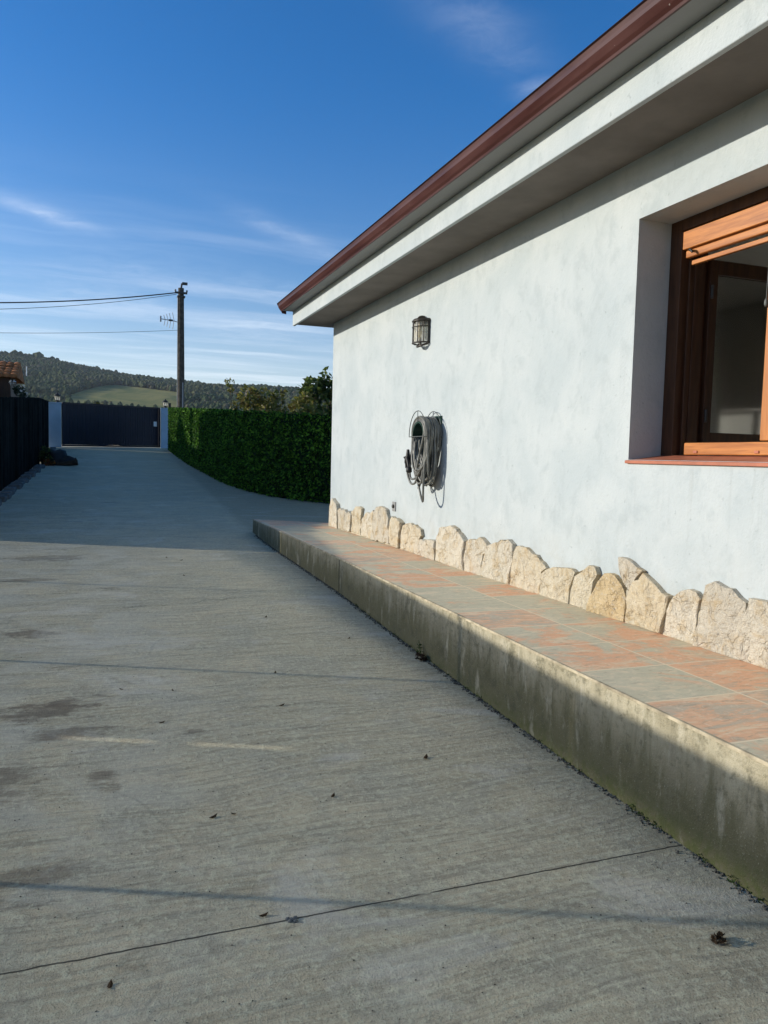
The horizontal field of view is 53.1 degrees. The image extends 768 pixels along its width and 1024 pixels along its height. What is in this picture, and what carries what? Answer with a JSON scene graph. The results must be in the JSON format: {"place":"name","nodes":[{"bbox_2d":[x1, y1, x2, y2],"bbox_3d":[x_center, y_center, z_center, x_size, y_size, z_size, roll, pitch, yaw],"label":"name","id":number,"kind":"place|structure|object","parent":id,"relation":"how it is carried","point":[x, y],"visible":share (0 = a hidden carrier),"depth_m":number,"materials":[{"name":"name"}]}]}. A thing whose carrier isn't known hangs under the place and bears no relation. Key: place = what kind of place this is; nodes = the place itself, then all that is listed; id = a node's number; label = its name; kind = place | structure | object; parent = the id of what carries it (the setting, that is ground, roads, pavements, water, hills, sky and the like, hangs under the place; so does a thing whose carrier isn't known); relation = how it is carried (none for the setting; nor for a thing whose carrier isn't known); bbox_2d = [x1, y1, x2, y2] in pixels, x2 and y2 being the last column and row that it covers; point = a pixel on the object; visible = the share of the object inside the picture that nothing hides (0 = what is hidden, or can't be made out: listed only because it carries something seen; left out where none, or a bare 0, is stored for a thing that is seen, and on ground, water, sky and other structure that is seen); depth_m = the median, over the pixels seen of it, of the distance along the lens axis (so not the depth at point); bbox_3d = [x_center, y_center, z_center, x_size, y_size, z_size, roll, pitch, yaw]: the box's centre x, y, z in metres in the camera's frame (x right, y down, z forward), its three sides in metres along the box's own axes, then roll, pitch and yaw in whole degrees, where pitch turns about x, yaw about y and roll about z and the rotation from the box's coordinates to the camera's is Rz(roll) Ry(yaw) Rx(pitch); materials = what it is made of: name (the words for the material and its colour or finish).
{"place":"outdoors","nodes":[
{"label":"outdoors","id":0,"kind":"place"},
{"bbox_2d":[38,446,53,463],"bbox_3d":[-9.826,-1.636,22.414,0.489,0.620,0.488,0,4,-20],"label":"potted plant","id":1,"kind":"object","parent":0,"point":[43,450],"visible":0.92,"depth_m":22.36,"materials":[{"name":"green plant"}]},
{"bbox_2d":[57,458,77,465],"bbox_3d":[-9.214,-1.467,22.403,0.580,0.248,0.199,0,4,-20],"label":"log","id":2,"kind":"object","parent":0,"point":[71,462],"visible":1,"depth_m":22.39,"materials":[{"name":"brown plant"}]},
{"bbox_2d":[65,385,176,407],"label":"field","id":3,"kind":"structure","parent":0,"point":[128,395],"depth_m":548.71,"materials":[{"name":"green plant"}]},
{"bbox_2d":[60,384,326,445],"bbox_3d":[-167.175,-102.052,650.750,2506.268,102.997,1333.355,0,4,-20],"label":"hill","id":4,"kind":"structure","parent":0,"point":[148,388],"depth_m":569.58,"materials":[{"name":"green plant"}]},
{"bbox_2d":[0,350,331,425],"bbox_3d":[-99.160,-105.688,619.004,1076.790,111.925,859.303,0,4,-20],"label":"forest","id":5,"kind":"object","parent":4,"relation":"on","point":[47,379],"visible":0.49,"depth_m":632.33,"materials":[{"name":"green plant"}]},
{"bbox_2d":[285,916,297,922],"bbox_3d":[-0.288,1.268,2.392,0.042,0.013,0.030,1,4,-7],"label":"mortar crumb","id":6,"kind":"object","parent":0,"point":[292,919],"visible":1,"depth_m":2.39,"materials":[{"name":"grey concrete"}]},
{"bbox_2d":[0,0,642,445],"label":"sky","id":7,"kind":"structure","parent":0,"point":[229,150],"materials":[{"name":"blue"}]},
{"bbox_2d":[0,446,767,1023],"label":"driveway","id":8,"kind":"structure","parent":0,"point":[102,594],"depth_m":3.01,"materials":[{"name":"concrete"}]},
{"bbox_2d":[0,397,48,490],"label":"reed fence","id":9,"kind":"object","parent":8,"relation":"on","point":[24,429],"visible":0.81,"depth_m":18.47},
{"bbox_2d":[43,458,55,465],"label":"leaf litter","id":10,"kind":"object","parent":8,"relation":"on","point":[49,462],"visible":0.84,"depth_m":22.21,"materials":[{"name":"brown plant"}]},
{"bbox_2d":[49,402,61,446],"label":"gate pillar","id":11,"kind":"structure","parent":8,"relation":"on","point":[55,435],"depth_m":31.70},
{"bbox_2d":[54,392,60,401],"bbox_3d":[-13.534,-4.744,31.876,0.300,0.422,0.300,0,4,-20],"label":"pillar lantern","id":12,"kind":"object","parent":11,"relation":"on","point":[58,397],"visible":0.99,"depth_m":31.81,"materials":[{"name":"white glass"}]},
{"bbox_2d":[40,449,77,465],"bbox_3d":[-9.604,-1.509,22.732,0.950,0.704,0.743,2,4,11],"label":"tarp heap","id":13,"kind":"object","parent":8,"relation":"on","point":[59,455],"visible":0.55,"depth_m":22.52,"materials":[{"name":"black plastic"}]},
{"bbox_2d":[107,980,112,987],"bbox_3d":[-0.741,1.278,2.081,0.013,0.008,0.033,1,4,-5],"label":"dry leaf","id":14,"kind":"object","parent":8,"relation":"on","point":[110,983],"visible":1,"depth_m":2.08,"materials":[{"name":"brown plant"}]},
{"bbox_2d":[160,408,167,447],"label":"gate pillar","id":15,"kind":"structure","parent":8,"relation":"on","point":[163,427],"depth_m":35.26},
{"bbox_2d":[62,402,159,447],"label":"sliding gate","id":16,"kind":"structure","parent":15,"relation":"attached to","point":[94,425],"depth_m":33.62,"materials":[{"name":"grey metal"}]},
{"bbox_2d":[162,399,167,407],"bbox_3d":[-10.057,-4.987,35.389,0.300,0.422,0.300,0,4,-20],"label":"pillar lantern","id":17,"kind":"object","parent":15,"relation":"on","point":[165,401],"visible":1,"depth_m":35.34,"materials":[{"name":"white glass"}]},
{"bbox_2d":[224,377,238,409],"bbox_3d":[-4.271,-2.396,21.548,0.472,2.740,0.328,0,4,-20],"label":"sapling","id":18,"kind":"object","parent":8,"relation":"on","point":[231,389],"visible":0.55,"depth_m":21.45,"materials":[{"name":"green plant"}]},
{"bbox_2d":[167,403,331,503],"bbox_3d":[-4.859,-2.283,23.229,3.492,3.184,21.745,-1,5,-33],"label":"hedge screen","id":19,"kind":"object","parent":8,"relation":"on","point":[285,455],"visible":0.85,"depth_m":16.83,"materials":[{"name":"green plant"}]},
{"bbox_2d":[235,384,320,414],"bbox_3d":[-2.870,-2.065,20.407,2.311,2.528,1.700,0,4,-20],"label":"shrub","id":20,"kind":"object","parent":8,"relation":"on","point":[269,406],"visible":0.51,"depth_m":20.05,"materials":[{"name":"green plant"}]},
{"bbox_2d":[297,366,332,414],"bbox_3d":[-1.372,-2.519,21.925,2.454,3.170,1.761,0,4,-20],"label":"fruit tree","id":21,"kind":"object","parent":8,"relation":"on","point":[317,389],"visible":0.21,"depth_m":21.37,"materials":[{"name":"green plant"}]},
{"bbox_2d":[12,562,766,1023],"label":"grit","id":22,"kind":"object","parent":8,"relation":"on","point":[370,870],"visible":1,"depth_m":2.77,"materials":[{"name":"grey gravel"}]},
{"bbox_2d":[415,652,426,661],"bbox_3d":[0.253,0.999,5.292,0.076,0.074,0.109,0,4,-20],"label":"leaf clump","id":23,"kind":"object","parent":8,"relation":"on","point":[421,656],"visible":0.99,"depth_m":5.27,"materials":[{"name":"brown plant"}]},
{"bbox_2d":[253,520,767,904],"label":"kerb wall","id":24,"kind":"structure","parent":8,"relation":"on","point":[694,792],"depth_m":3.40,"materials":[{"name":"grey concrete"}]},
{"bbox_2d":[252,519,767,766],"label":"terrace edge","id":25,"kind":"object","parent":24,"relation":"on","point":[702,732],"visible":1,"depth_m":3.49,"materials":[{"name":"beige concrete"}]},
{"bbox_2d":[254,535,767,910],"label":"gravel","id":26,"kind":"structure","parent":8,"relation":"on","point":[764,906],"depth_m":3.94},
{"bbox_2d":[277,0,767,668],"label":"house","id":27,"kind":"structure","parent":8,"relation":"on","point":[571,258],"depth_m":4.89,"materials":[{"name":"paint"}]},
{"bbox_2d":[392,501,395,511],"bbox_3d":[0.102,-0.061,8.459,0.028,0.105,0.100,0,4,-20],"label":"wall outlet","id":28,"kind":"object","parent":27,"relation":"attached to","point":[393,506],"depth_m":8.44,"materials":[{"name":"plastic"}]},
{"bbox_2d":[412,315,430,347],"bbox_3d":[0.347,-1.790,7.631,0.136,0.319,0.270,0,4,-20],"label":"wall lantern","id":29,"kind":"object","parent":27,"relation":"attached to","point":[418,335],"depth_m":7.57,"materials":[{"name":"metal"}]},
{"bbox_2d":[409,410,441,445],"bbox_3d":[0.407,-0.802,7.390,0.193,0.339,0.418,0,4,-20],"label":"hose hanger","id":30,"kind":"object","parent":27,"relation":"attached to","point":[418,429],"visible":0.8,"depth_m":7.40,"materials":[{"name":"metal"}]},
{"bbox_2d":[404,416,440,502],"bbox_3d":[0.367,-0.511,7.418,0.239,0.828,0.458,0,4,-20],"label":"garden hose","id":31,"kind":"object","parent":30,"relation":"hanging from","point":[422,457],"visible":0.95,"depth_m":7.28,"materials":[{"name":"grey rubber"}]},
{"bbox_2d":[625,186,767,466],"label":"window","id":32,"kind":"structure","parent":27,"relation":"in","point":[715,397],"depth_m":4.70,"materials":[{"name":"brown wood"}]},
{"bbox_2d":[355,604,765,902],"bbox_3d":[0.671,1.105,4.222,0.046,0.161,5.677,0,4,-19],"label":"moss","id":33,"kind":"object","parent":8,"relation":"on","point":[638,812],"visible":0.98,"depth_m":3.11,"materials":[{"name":"green plant"}]},
{"bbox_2d":[711,931,726,944],"bbox_3d":[1.019,1.301,2.346,0.048,0.055,0.055,2,4,15],"label":"moss tuft","id":34,"kind":"object","parent":8,"relation":"on","point":[717,937],"visible":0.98,"depth_m":2.34,"materials":[{"name":"brown plant"}]},
{"bbox_2d":[254,519,767,760],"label":"terrace pavement","id":35,"kind":"structure","parent":0,"point":[723,697],"depth_m":4.15,"materials":[{"name":"tile"}]},
{"bbox_3d":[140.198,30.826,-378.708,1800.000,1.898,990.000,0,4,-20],"label":"ground","id":36,"kind":"structure","parent":0,"visible":0},
{"bbox_2d":[0,361,24,397],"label":"garden shed","id":37,"kind":"structure","parent":36,"relation":"on","point":[10,371],"depth_m":26.46,"materials":[{"name":"orange tile"}]},
{"bbox_2d":[4,380,30,397],"bbox_3d":[-13.156,-3.272,25.491,2.894,2.722,1.303,0,4,-20],"label":"flowering shrub","id":38,"kind":"object","parent":36,"relation":"on","point":[17,389],"visible":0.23,"depth_m":25.66,"materials":[{"name":"green plant"}]},
{"bbox_2d":[0,447,55,505],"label":"edging","id":39,"kind":"object","parent":36,"relation":"on","point":[7,493],"visible":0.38,"depth_m":16.29,"materials":[{"name":"grey concrete"}]},
{"bbox_2d":[175,282,187,407],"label":"utility pole","id":40,"kind":"object","parent":36,"relation":"on","point":[180,292],"visible":0.81,"depth_m":40.14,"materials":[{"name":"wood"}]},
{"bbox_2d":[0,292,174,302],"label":"overhead cable","id":41,"kind":"object","parent":40,"relation":"attached to","point":[88,299],"visible":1,"depth_m":37.62,"materials":[{"name":"black rubber"}]},
{"bbox_2d":[11,294,175,308],"bbox_3d":[-18.922,-9.901,34.892,19.162,2.463,0.024,-1,5,-32],"label":"overhead cable","id":42,"kind":"object","parent":40,"relation":"attached to","point":[88,304],"visible":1,"depth_m":37.60,"materials":[{"name":"black rubber"}]},
{"bbox_2d":[90,330,173,332],"bbox_3d":[-18.919,-8.507,35.036,19.270,1.619,0.018,-1,5,-32],"label":"overhead cable","id":43,"kind":"object","parent":40,"relation":"attached to","point":[136,331],"visible":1,"depth_m":38.34,"materials":[{"name":"black rubber"}]},
{"bbox_2d":[160,313,177,327],"bbox_3d":[-11.136,-9.922,39.889,0.924,0.845,0.160,0,4,-20],"label":"tv antenna","id":44,"kind":"object","parent":40,"relation":"attached to","point":[170,319],"visible":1,"depth_m":39.87,"materials":[{"name":"metal"}]}
]}

